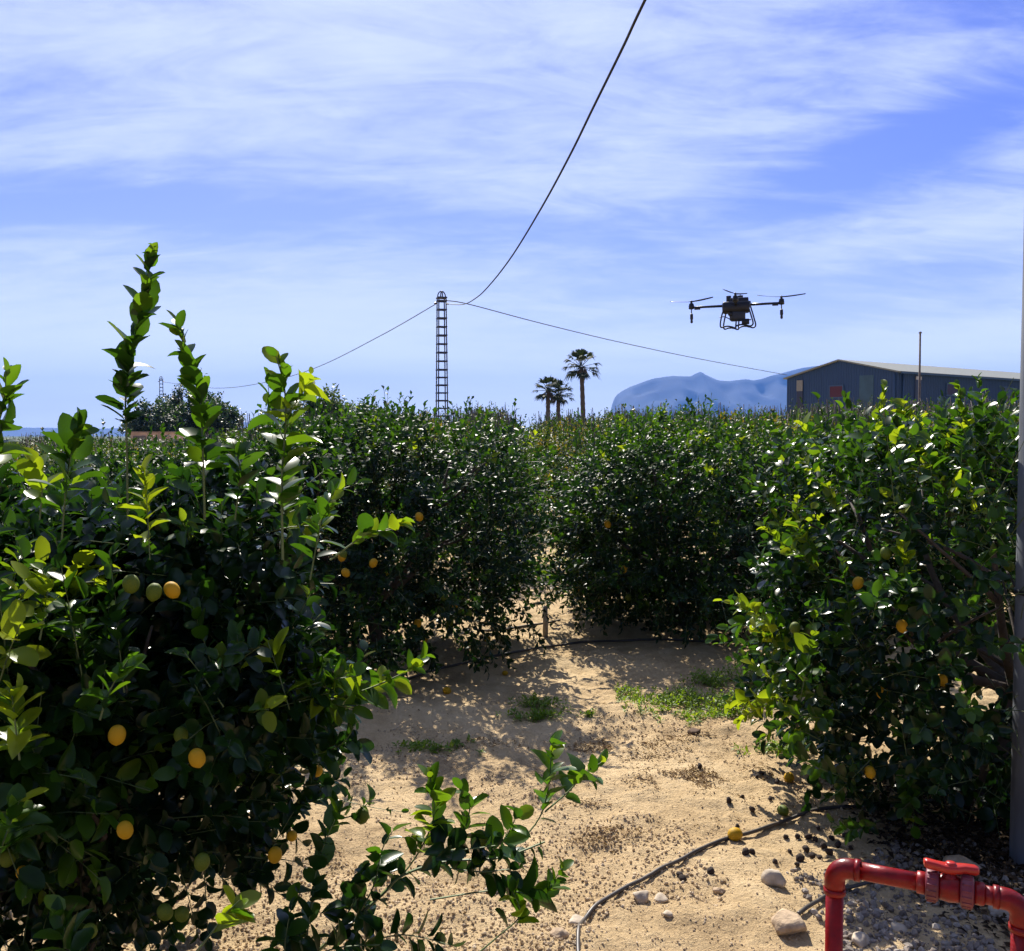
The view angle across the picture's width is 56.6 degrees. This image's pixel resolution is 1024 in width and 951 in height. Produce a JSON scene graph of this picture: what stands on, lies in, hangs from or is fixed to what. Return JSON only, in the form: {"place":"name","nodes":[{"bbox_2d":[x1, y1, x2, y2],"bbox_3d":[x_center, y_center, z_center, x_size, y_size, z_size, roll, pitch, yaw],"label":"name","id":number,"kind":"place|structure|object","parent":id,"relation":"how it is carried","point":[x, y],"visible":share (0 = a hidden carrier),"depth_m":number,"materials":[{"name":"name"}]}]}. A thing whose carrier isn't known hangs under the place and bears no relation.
{"place":"outdoors","nodes":[
{"label":"outdoors","id":0,"kind":"place"},
{"bbox_2d":[2,422,253,435],"bbox_3d":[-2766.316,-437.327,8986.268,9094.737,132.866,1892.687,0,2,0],"label":"hills","id":1,"kind":"structure","parent":0,"point":[28,431],"depth_m":8474.19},
{"bbox_2d":[1,436,1022,950],"bbox_3d":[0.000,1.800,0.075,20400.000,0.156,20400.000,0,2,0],"label":"ground","id":2,"kind":"structure","parent":0,"point":[579,678],"depth_m":4.69,"materials":[{"name":"sand"}]},
{"bbox_2d":[12,432,50,446],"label":"lemon tree","id":3,"kind":"object","parent":2,"relation":"on","point":[30,437],"visible":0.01,"depth_m":43.38,"materials":[{"name":"green plant"}]},
{"bbox_2d":[2,475,94,510],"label":"lemon tree","id":4,"kind":"object","parent":2,"relation":"on","point":[14,504],"depth_m":4.81,"materials":[{"name":"green plant"}]},
{"bbox_2d":[0,435,110,498],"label":"lemon tree","id":5,"kind":"object","parent":2,"relation":"on","point":[38,453],"visible":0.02,"depth_m":17.35,"materials":[{"name":"green plant"}]},
{"bbox_2d":[35,431,103,446],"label":"lemon tree","id":6,"kind":"object","parent":2,"relation":"on","point":[44,441],"visible":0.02,"depth_m":36.80,"materials":[{"name":"green plant"}]},
{"bbox_2d":[8,432,176,503],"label":"lemon tree","id":7,"kind":"object","parent":2,"relation":"on","point":[95,449],"visible":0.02,"depth_m":13.42,"materials":[{"name":"green plant"}]},
{"bbox_2d":[50,433,166,465],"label":"lemon tree","id":8,"kind":"object","parent":2,"relation":"on","point":[107,446],"visible":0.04,"depth_m":21.18,"materials":[{"name":"green plant"}]},
{"bbox_2d":[117,396,187,434],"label":"broadleaf tree","id":9,"kind":"object","parent":2,"relation":"on","point":[157,417],"visible":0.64,"depth_m":83.86,"materials":[{"name":"green plant"}]},
{"bbox_2d":[128,432,182,444],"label":"farm shed","id":10,"kind":"structure","parent":2,"relation":"on","point":[142,434],"depth_m":64.54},
{"bbox_2d":[158,376,163,400],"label":"lattice pylon","id":11,"kind":"object","parent":2,"relation":"on","point":[159,385],"visible":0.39,"depth_m":117.64,"materials":[{"name":"metal"}]},
{"bbox_2d":[166,304,435,387],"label":"power cable","id":12,"kind":"object","parent":11,"relation":"attached to","point":[348,352],"visible":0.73,"depth_m":56.42,"materials":[{"name":"rubber"}]},
{"bbox_2d":[0,414,323,601],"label":"lemon tree","id":13,"kind":"object","parent":2,"relation":"on","point":[114,464],"visible":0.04,"depth_m":7.36,"materials":[{"name":"green plant"}]},
{"bbox_2d":[104,433,225,468],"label":"lemon tree","id":14,"kind":"object","parent":2,"relation":"on","point":[160,447],"visible":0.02,"depth_m":16.56,"materials":[{"name":"green plant"}]},
{"bbox_2d":[156,365,208,438],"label":"broadleaf tree","id":15,"kind":"object","parent":2,"relation":"on","point":[175,399],"visible":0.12,"depth_m":90.86,"materials":[{"name":"green plant"}]},
{"bbox_2d":[173,391,230,440],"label":"broadleaf tree","id":16,"kind":"object","parent":2,"relation":"on","point":[186,415],"visible":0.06,"depth_m":88.48,"materials":[{"name":"green plant"}]},
{"bbox_2d":[200,396,245,438],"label":"broadleaf tree","id":17,"kind":"object","parent":2,"relation":"on","point":[226,416],"visible":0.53,"depth_m":85.22,"materials":[{"name":"green plant"}]},
{"bbox_2d":[236,410,318,441],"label":"lemon tree","id":18,"kind":"object","parent":2,"relation":"on","point":[256,428],"visible":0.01,"depth_m":25.76,"materials":[{"name":"green plant"}]},
{"bbox_2d":[186,413,386,551],"bbox_3d":[-3.329,0.235,13.617,3.142,2.229,2.791,0,2,8],"label":"lemon tree","id":19,"kind":"object","parent":2,"relation":"on","point":[237,439],"visible":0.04,"depth_m":13.43,"materials":[{"name":"green plant"}]},
{"bbox_2d":[0,242,607,950],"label":"lemon tree","id":20,"kind":"object","parent":2,"relation":"on","point":[154,668],"visible":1,"depth_m":2.57,"materials":[{"name":"green plant"}]},
{"bbox_2d":[293,383,348,423],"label":"broadleaf tree","id":21,"kind":"object","parent":2,"relation":"on","point":[334,403],"visible":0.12,"depth_m":69.25,"materials":[{"name":"green plant"}]},
{"bbox_2d":[341,397,372,416],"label":"broadleaf tree","id":22,"kind":"object","parent":2,"relation":"on","point":[353,407],"visible":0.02,"depth_m":75.21,"materials":[{"name":"green plant"}]},
{"bbox_2d":[320,401,418,431],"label":"lemon tree","id":23,"kind":"object","parent":2,"relation":"on","point":[373,413],"depth_m":25.87,"materials":[{"name":"green plant"}]},
{"bbox_2d":[191,384,572,679],"bbox_3d":[-1.110,0.456,7.784,3.246,2.347,3.341,0,2,0],"label":"lemon tree","id":24,"kind":"object","parent":2,"relation":"on","point":[382,594],"visible":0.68,"depth_m":7.01,"materials":[{"name":"green plant"}]},
{"bbox_2d":[399,410,450,425],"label":"lemon tree","id":25,"kind":"object","parent":2,"relation":"on","point":[420,414],"visible":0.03,"depth_m":43.50,"materials":[{"name":"green plant"}]},
{"bbox_2d":[434,291,448,416],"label":"lattice pylon","id":26,"kind":"object","parent":2,"relation":"on","point":[444,335],"visible":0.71,"depth_m":46.67,"materials":[{"name":"metal"}]},
{"bbox_2d":[445,0,645,304],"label":"power cable","id":27,"kind":"object","parent":26,"relation":"attached to","point":[607,78],"visible":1,"depth_m":13.18,"materials":[{"name":"rubber"}]},
{"bbox_2d":[447,300,785,374],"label":"power cable","id":28,"kind":"object","parent":26,"relation":"attached to","point":[599,337],"visible":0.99,"depth_m":58.67,"materials":[{"name":"rubber"}]},
{"bbox_2d":[362,405,568,563],"bbox_3d":[-0.731,0.205,13.061,2.888,2.341,2.788,2,3,40],"label":"lemon tree","id":29,"kind":"object","parent":2,"relation":"on","point":[452,551],"visible":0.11,"depth_m":12.70,"materials":[{"name":"green plant"}]},
{"bbox_2d":[408,407,542,531],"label":"lemon tree","id":30,"kind":"object","parent":2,"relation":"on","point":[527,452],"visible":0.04,"depth_m":17.09,"materials":[{"name":"green plant"}]},
{"bbox_2d":[391,543,567,754],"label":"weeds","id":31,"kind":"object","parent":2,"relation":"on","point":[419,745],"visible":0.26,"depth_m":5.53,"materials":[{"name":"green plant"}]},
{"bbox_2d":[432,408,533,482],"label":"lemon tree","id":32,"kind":"object","parent":2,"relation":"on","point":[498,428],"visible":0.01,"depth_m":21.40,"materials":[{"name":"green plant"}]},
{"bbox_2d":[440,406,528,445],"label":"lemon tree","id":33,"kind":"object","parent":2,"relation":"on","point":[483,421],"visible":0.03,"depth_m":30.46,"materials":[{"name":"green plant"}]},
{"bbox_2d":[436,407,534,461],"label":"lemon tree","id":34,"kind":"object","parent":2,"relation":"on","point":[527,447],"visible":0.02,"depth_m":25.73,"materials":[{"name":"green plant"}]},
{"bbox_2d":[452,401,528,446],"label":"lemon tree","id":35,"kind":"object","parent":2,"relation":"on","point":[494,409],"visible":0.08,"depth_m":43.66,"materials":[{"name":"green plant"}]},
{"bbox_2d":[439,619,560,639],"bbox_3d":[-0.097,1.417,8.772,1.415,0.042,0.067,-2,3,-39],"label":"hose","id":36,"kind":"object","parent":2,"relation":"on","point":[513,627],"visible":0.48,"depth_m":8.93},
{"bbox_2d":[526,417,543,454],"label":"lemon tree","id":37,"kind":"object","parent":2,"relation":"on","point":[531,430],"visible":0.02,"depth_m":51.56,"materials":[{"name":"green plant"}]},
{"bbox_2d":[543,606,547,637],"bbox_3d":[0.293,1.327,8.387,0.053,0.352,0.058,0,2,0],"label":"tree stake","id":38,"kind":"object","parent":2,"relation":"on","point":[545,628],"visible":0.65,"depth_m":8.37,"materials":[{"name":"brown wood"}]},
{"bbox_2d":[495,692,596,722],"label":"weeds","id":39,"kind":"object","parent":2,"relation":"on","point":[534,700],"visible":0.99,"depth_m":6.15,"materials":[{"name":"green plant"}]},
{"bbox_2d":[533,376,563,418],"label":"palm tree","id":40,"kind":"object","parent":2,"relation":"on","point":[548,395],"visible":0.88,"depth_m":85.50,"materials":[{"name":"green plant"}]},
{"bbox_2d":[121,696,978,950],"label":"soil crumbs","id":41,"kind":"object","parent":2,"relation":"on","point":[497,945],"visible":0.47,"depth_m":3.82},
{"bbox_2d":[549,927,569,938],"bbox_3d":[0.168,1.644,3.398,0.063,0.050,0.066,2,3,44],"label":"stone","id":42,"kind":"object","parent":2,"relation":"on","point":[558,932],"visible":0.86,"depth_m":3.38,"materials":[{"name":"stone"}]},
{"bbox_2d":[545,379,575,419],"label":"palm tree","id":43,"kind":"object","parent":2,"relation":"on","point":[562,401],"visible":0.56,"depth_m":87.56,"materials":[{"name":"green plant"}]},
{"bbox_2d":[525,409,597,450],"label":"lemon tree","id":44,"kind":"object","parent":2,"relation":"on","point":[544,421],"visible":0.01,"depth_m":43.83,"materials":[{"name":"green plant"}]},
{"bbox_2d":[531,411,596,446],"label":"lemon tree","id":45,"kind":"object","parent":2,"relation":"on","point":[556,422],"visible":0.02,"depth_m":37.27,"materials":[{"name":"green plant"}]},
{"bbox_2d":[568,914,585,926],"bbox_3d":[0.245,1.662,3.525,0.065,0.040,0.071,1,2,17],"label":"stone","id":46,"kind":"object","parent":2,"relation":"on","point":[575,919],"visible":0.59,"depth_m":3.51,"materials":[{"name":"stone"}]},
{"bbox_2d":[525,407,629,499],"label":"lemon tree","id":47,"kind":"object","parent":2,"relation":"on","point":[548,436],"visible":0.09,"depth_m":21.01,"materials":[{"name":"green plant"}]},
{"bbox_2d":[390,638,765,684],"bbox_3d":[0.659,1.474,7.794,4.530,0.051,0.970,-1,3,-23],"label":"hose","id":48,"kind":"object","parent":2,"relation":"on","point":[556,645],"visible":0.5,"depth_m":8.24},
{"bbox_2d":[530,412,626,474],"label":"lemon tree","id":49,"kind":"object","parent":2,"relation":"on","point":[552,422],"visible":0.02,"depth_m":25.71,"materials":[{"name":"green plant"}]},
{"bbox_2d":[561,349,601,418],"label":"palm tree","id":50,"kind":"object","parent":2,"relation":"on","point":[580,372],"visible":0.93,"depth_m":82.57,"materials":[{"name":"green plant"}]},
{"bbox_2d":[177,718,1010,950],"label":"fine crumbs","id":51,"kind":"object","parent":2,"relation":"on","point":[731,943],"visible":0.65,"depth_m":3.95,"materials":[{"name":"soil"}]},
{"bbox_2d":[540,410,666,523],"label":"lemon tree","id":52,"kind":"object","parent":2,"relation":"on","point":[567,448],"visible":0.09,"depth_m":17.15,"materials":[{"name":"green plant"}]},
{"bbox_2d":[591,406,646,421],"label":"lemon tree","id":53,"kind":"object","parent":2,"relation":"on","point":[605,413],"visible":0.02,"depth_m":51.95,"materials":[{"name":"green plant"}]},
{"bbox_2d":[603,405,656,423],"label":"lemon tree","id":54,"kind":"object","parent":2,"relation":"on","point":[629,414],"visible":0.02,"depth_m":43.53,"materials":[{"name":"green plant"}]},
{"bbox_2d":[633,890,648,903],"bbox_3d":[0.500,1.635,3.699,0.062,0.040,0.075,1,2,15],"label":"stone","id":55,"kind":"object","parent":2,"relation":"on","point":[641,897],"visible":1,"depth_m":3.68,"materials":[{"name":"stone"}]},
{"bbox_2d":[279,629,1004,926],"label":"leaf litter","id":56,"kind":"object","parent":2,"relation":"on","point":[699,776],"visible":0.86,"depth_m":5.02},
{"bbox_2d":[544,399,749,563],"bbox_3d":[1.876,0.170,13.063,2.888,2.419,2.787,0,2,-1],"label":"lemon tree","id":57,"kind":"object","parent":2,"relation":"on","point":[580,454],"visible":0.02,"depth_m":12.90,"materials":[{"name":"green plant"}]},
{"bbox_2d":[654,892,668,902],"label":"stone","id":58,"kind":"object","parent":2,"relation":"on","point":[660,897],"visible":1,"depth_m":3.71,"materials":[{"name":"stone"}]},
{"bbox_2d":[663,910,672,917],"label":"stone","id":59,"kind":"object","parent":2,"relation":"on","point":[668,913],"visible":1,"depth_m":3.54,"materials":[{"name":"stone"}]},
{"bbox_2d":[501,392,860,648],"bbox_3d":[1.650,0.433,9.156,3.422,2.434,3.505,2,3,45],"label":"lemon tree","id":60,"kind":"object","parent":2,"relation":"on","point":[599,496],"visible":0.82,"depth_m":8.26,"materials":[{"name":"green plant"}]},
{"bbox_2d":[590,659,783,725],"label":"weeds","id":61,"kind":"object","parent":2,"relation":"on","point":[664,697],"visible":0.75,"depth_m":6.43,"materials":[{"name":"green plant"}]},
{"bbox_2d":[687,728,700,733],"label":"stone","id":62,"kind":"object","parent":2,"relation":"on","point":[693,730],"visible":1,"depth_m":5.72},
{"bbox_2d":[668,403,726,454],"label":"lemon tree","id":63,"kind":"object","parent":2,"relation":"on","point":[673,417],"visible":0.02,"depth_m":25.40,"materials":[{"name":"green plant"}]},
{"bbox_2d":[712,887,725,893],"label":"stone","id":64,"kind":"object","parent":2,"relation":"on","point":[718,890],"visible":1,"depth_m":3.78,"materials":[{"name":"stone"}]},
{"bbox_2d":[666,401,774,498],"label":"lemon tree","id":65,"kind":"object","parent":2,"relation":"on","point":[724,420],"visible":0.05,"depth_m":21.16,"materials":[{"name":"green plant"}]},
{"bbox_2d":[727,827,742,840],"bbox_3d":[0.992,1.599,4.234,0.074,0.058,0.060,1,17,-31],"label":"fallen lemon","id":66,"kind":"object","parent":2,"relation":"on","point":[734,833],"visible":1,"depth_m":4.21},
{"bbox_2d":[576,799,936,950],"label":"hose","id":67,"kind":"object","parent":2,"relation":"on","point":[642,879],"visible":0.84,"depth_m":4.02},
{"bbox_2d":[729,403,784,419],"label":"lemon tree","id":68,"kind":"object","parent":2,"relation":"on","point":[754,413],"visible":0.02,"depth_m":51.28,"materials":[{"name":"green plant"}]},
{"bbox_2d":[693,410,834,528],"bbox_3d":[4.545,0.012,17.175,3.142,2.397,2.791,1,2,12],"label":"lemon tree","id":69,"kind":"object","parent":2,"relation":"on","point":[754,440],"visible":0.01,"depth_m":17.32,"materials":[{"name":"green plant"}]},
{"bbox_2d":[732,631,808,754],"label":"weeds","id":70,"kind":"object","parent":2,"relation":"on","point":[770,748],"visible":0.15,"depth_m":5.49,"materials":[{"name":"green plant"}]},
{"bbox_2d":[761,869,786,887],"bbox_3d":[1.052,1.621,3.822,0.101,0.077,0.072,1,2,14],"label":"stone","id":71,"kind":"object","parent":2,"relation":"on","point":[773,877],"visible":0.99,"depth_m":3.80,"materials":[{"name":"stone"}]},
{"bbox_2d":[777,805,788,815],"bbox_3d":[1.299,1.605,4.550,0.052,0.051,0.064,15,-5,-22],"label":"fallen lemon","id":72,"kind":"object","parent":2,"relation":"on","point":[782,810],"visible":1,"depth_m":4.53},
{"bbox_2d":[784,772,793,782],"bbox_3d":[1.464,1.596,5.021,0.056,0.055,0.069,-15,-1,21],"label":"fallen lemon","id":73,"kind":"object","parent":2,"relation":"on","point":[788,777],"visible":0.99,"depth_m":5.00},
{"bbox_2d":[771,908,806,935],"bbox_3d":[1.014,1.652,3.485,0.116,0.092,0.140,0,2,-7],"label":"stone","id":74,"kind":"object","parent":2,"relation":"on","point":[784,922],"visible":0.97,"depth_m":3.44,"materials":[{"name":"stone"}]},
{"bbox_2d":[751,402,832,428],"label":"lemon tree","id":75,"kind":"object","parent":2,"relation":"on","point":[770,416],"visible":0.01,"depth_m":25.72,"materials":[{"name":"green plant"}]},
{"bbox_2d":[796,853,804,861],"bbox_3d":[1.233,1.637,4.065,0.032,0.040,0.033,31,8,-33],"label":"dried lemon","id":76,"kind":"object","parent":2,"relation":"on","point":[800,857],"visible":0.97,"depth_m":4.06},
{"bbox_2d":[737,397,888,540],"bbox_3d":[4.356,0.111,13.632,2.788,2.497,2.888,0,2,-7],"label":"lemon tree","id":77,"kind":"object","parent":2,"relation":"on","point":[803,414],"visible":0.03,"depth_m":13.55,"materials":[{"name":"green plant"}]},
{"bbox_2d":[780,401,851,424],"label":"lemon tree","id":78,"kind":"object","parent":2,"relation":"on","point":[805,412],"visible":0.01,"depth_m":36.75,"materials":[{"name":"green plant"}]},
{"bbox_2d":[785,399,878,477],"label":"lemon tree","id":79,"kind":"object","parent":2,"relation":"on","point":[832,422],"visible":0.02,"depth_m":21.10,"materials":[{"name":"green plant"}]},
{"bbox_2d":[796,881,871,914],"bbox_3d":[1.386,1.649,3.744,0.701,0.028,0.162,-1,2,-17],"label":"hose","id":80,"kind":"object","parent":2,"relation":"on","point":[802,910],"visible":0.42,"depth_m":3.69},
{"bbox_2d":[823,395,892,416],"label":"lemon tree","id":81,"kind":"object","parent":2,"relation":"on","point":[858,404],"visible":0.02,"depth_m":43.53,"materials":[{"name":"green plant"}]},
{"bbox_2d":[852,931,870,947],"bbox_3d":[1.248,1.656,3.403,0.073,0.040,0.071,-1,3,-32],"label":"stone","id":82,"kind":"object","parent":2,"relation":"on","point":[860,939],"visible":1,"depth_m":3.38,"materials":[{"name":"stone"}]},
{"bbox_2d":[705,372,1023,845],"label":"lemon tree","id":83,"kind":"object","parent":2,"relation":"on","point":[829,628],"visible":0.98,"depth_m":4.29,"materials":[{"name":"green plant"}]},
{"bbox_2d":[844,399,938,425],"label":"lemon tree","id":84,"kind":"object","parent":2,"relation":"on","point":[880,419],"visible":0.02,"depth_m":25.58,"materials":[{"name":"green plant"}]},
{"bbox_2d":[890,921,907,932],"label":"stone","id":85,"kind":"object","parent":2,"relation":"on","point":[896,926],"visible":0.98,"depth_m":3.49,"materials":[{"name":"stone"}]},
{"bbox_2d":[786,838,1023,950],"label":"gravel","id":86,"kind":"structure","parent":2,"relation":"on","point":[885,932],"depth_m":3.59,"materials":[{"name":"gravel"}]},
{"bbox_2d":[807,393,1016,628],"bbox_3d":[4.156,0.372,9.236,3.138,2.332,3.048,0,2,0],"label":"lemon tree","id":87,"kind":"object","parent":2,"relation":"on","point":[894,565],"visible":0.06,"depth_m":8.62,"materials":[{"name":"green plant"}]},
{"bbox_2d":[809,722,1023,950],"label":"leaf mulch","id":88,"kind":"object","parent":2,"relation":"on","point":[993,839],"visible":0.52,"depth_m":4.24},
{"bbox_2d":[918,332,921,405],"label":"wooden pole","id":89,"kind":"object","parent":2,"relation":"on","point":[919,384],"visible":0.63,"depth_m":45.80,"materials":[{"name":"brown wood"}]},
{"bbox_2d":[823,858,1023,950],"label":"irrigation valve","id":90,"kind":"object","parent":2,"relation":"on","point":[949,885],"visible":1,"depth_m":2.58,"materials":[{"name":"red plastic"}]},
{"bbox_2d":[908,397,956,417],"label":"lemon tree","id":91,"kind":"object","parent":2,"relation":"on","point":[931,406],"depth_m":43.51,"materials":[{"name":"green plant"}]},
{"bbox_2d":[889,396,994,428],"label":"lemon tree","id":92,"kind":"object","parent":2,"relation":"on","point":[930,409],"depth_m":21.46,"materials":[{"name":"green plant"}]},
{"bbox_2d":[942,855,981,875],"bbox_3d":[1.881,1.631,3.973,0.141,0.078,0.155,-1,3,-28],"label":"stone","id":93,"kind":"object","parent":2,"relation":"on","point":[959,858],"visible":0.45,"depth_m":3.96,"materials":[{"name":"stone"}]},
{"bbox_2d":[930,390,1018,525],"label":"lemon tree","id":94,"kind":"object","parent":2,"relation":"on","point":[974,418],"depth_m":13.38,"materials":[{"name":"green plant"}]},
{"bbox_2d":[963,485,1016,605],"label":"lemon tree","id":95,"kind":"object","parent":2,"relation":"on","point":[1012,551],"visible":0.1,"depth_m":7.37,"materials":[{"name":"green plant"}]},
{"bbox_2d":[964,393,1019,423],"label":"lemon tree","id":96,"kind":"object","parent":2,"relation":"on","point":[998,405],"visible":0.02,"depth_m":25.65,"materials":[{"name":"green plant"}]},
{"bbox_2d":[988,905,1008,916],"bbox_3d":[1.879,1.654,3.640,0.095,0.069,0.090,2,3,35],"label":"stone","id":97,"kind":"object","parent":2,"relation":"on","point":[998,912],"visible":0.27,"depth_m":3.61,"materials":[{"name":"stone"}]},
{"bbox_2d":[1009,233,1023,864],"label":"utility pole","id":98,"kind":"object","parent":2,"relation":"on","point":[1016,844],"visible":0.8,"depth_m":4.00,"materials":[{"name":"concrete"}]},
{"bbox_2d":[0,0,1023,429],"label":"sky","id":99,"kind":"structure","parent":0,"point":[308,178],"materials":[{"name":"blue"}]},
{"bbox_2d":[609,366,816,420],"bbox_3d":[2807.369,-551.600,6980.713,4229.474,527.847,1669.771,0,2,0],"label":"mountain","id":100,"kind":"structure","parent":0,"point":[769,391],"depth_m":6713.12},
{"bbox_2d":[670,289,805,329],"bbox_3d":[3.957,-2.920,16.967,1.851,0.641,1.629,-1,3,-27],"label":"spray drone","id":101,"kind":"object","parent":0,"point":[735,308],"visible":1,"depth_m":16.75},
{"bbox_2d":[783,359,1019,416],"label":"warehouse","id":102,"kind":"structure","parent":0,"point":[861,380],"depth_m":84.50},
{"bbox_2d":[796,391,802,412],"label":"door","id":103,"kind":"structure","parent":102,"relation":"in","point":[799,393],"depth_m":87.93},
{"bbox_2d":[829,385,843,398],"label":"window","id":104,"kind":"structure","parent":102,"relation":"in","point":[835,391],"depth_m":84.73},
{"bbox_2d":[914,375,921,409],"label":"door","id":105,"kind":"structure","parent":102,"relation":"in","point":[916,381],"depth_m":81.24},
{"bbox_2d":[946,383,957,395],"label":"window","id":106,"kind":"structure","parent":102,"relation":"in","point":[950,389],"depth_m":84.23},
{"bbox_2d":[1003,386,1012,398],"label":"window","id":107,"kind":"structure","parent":102,"relation":"in","point":[1010,390],"depth_m":89.90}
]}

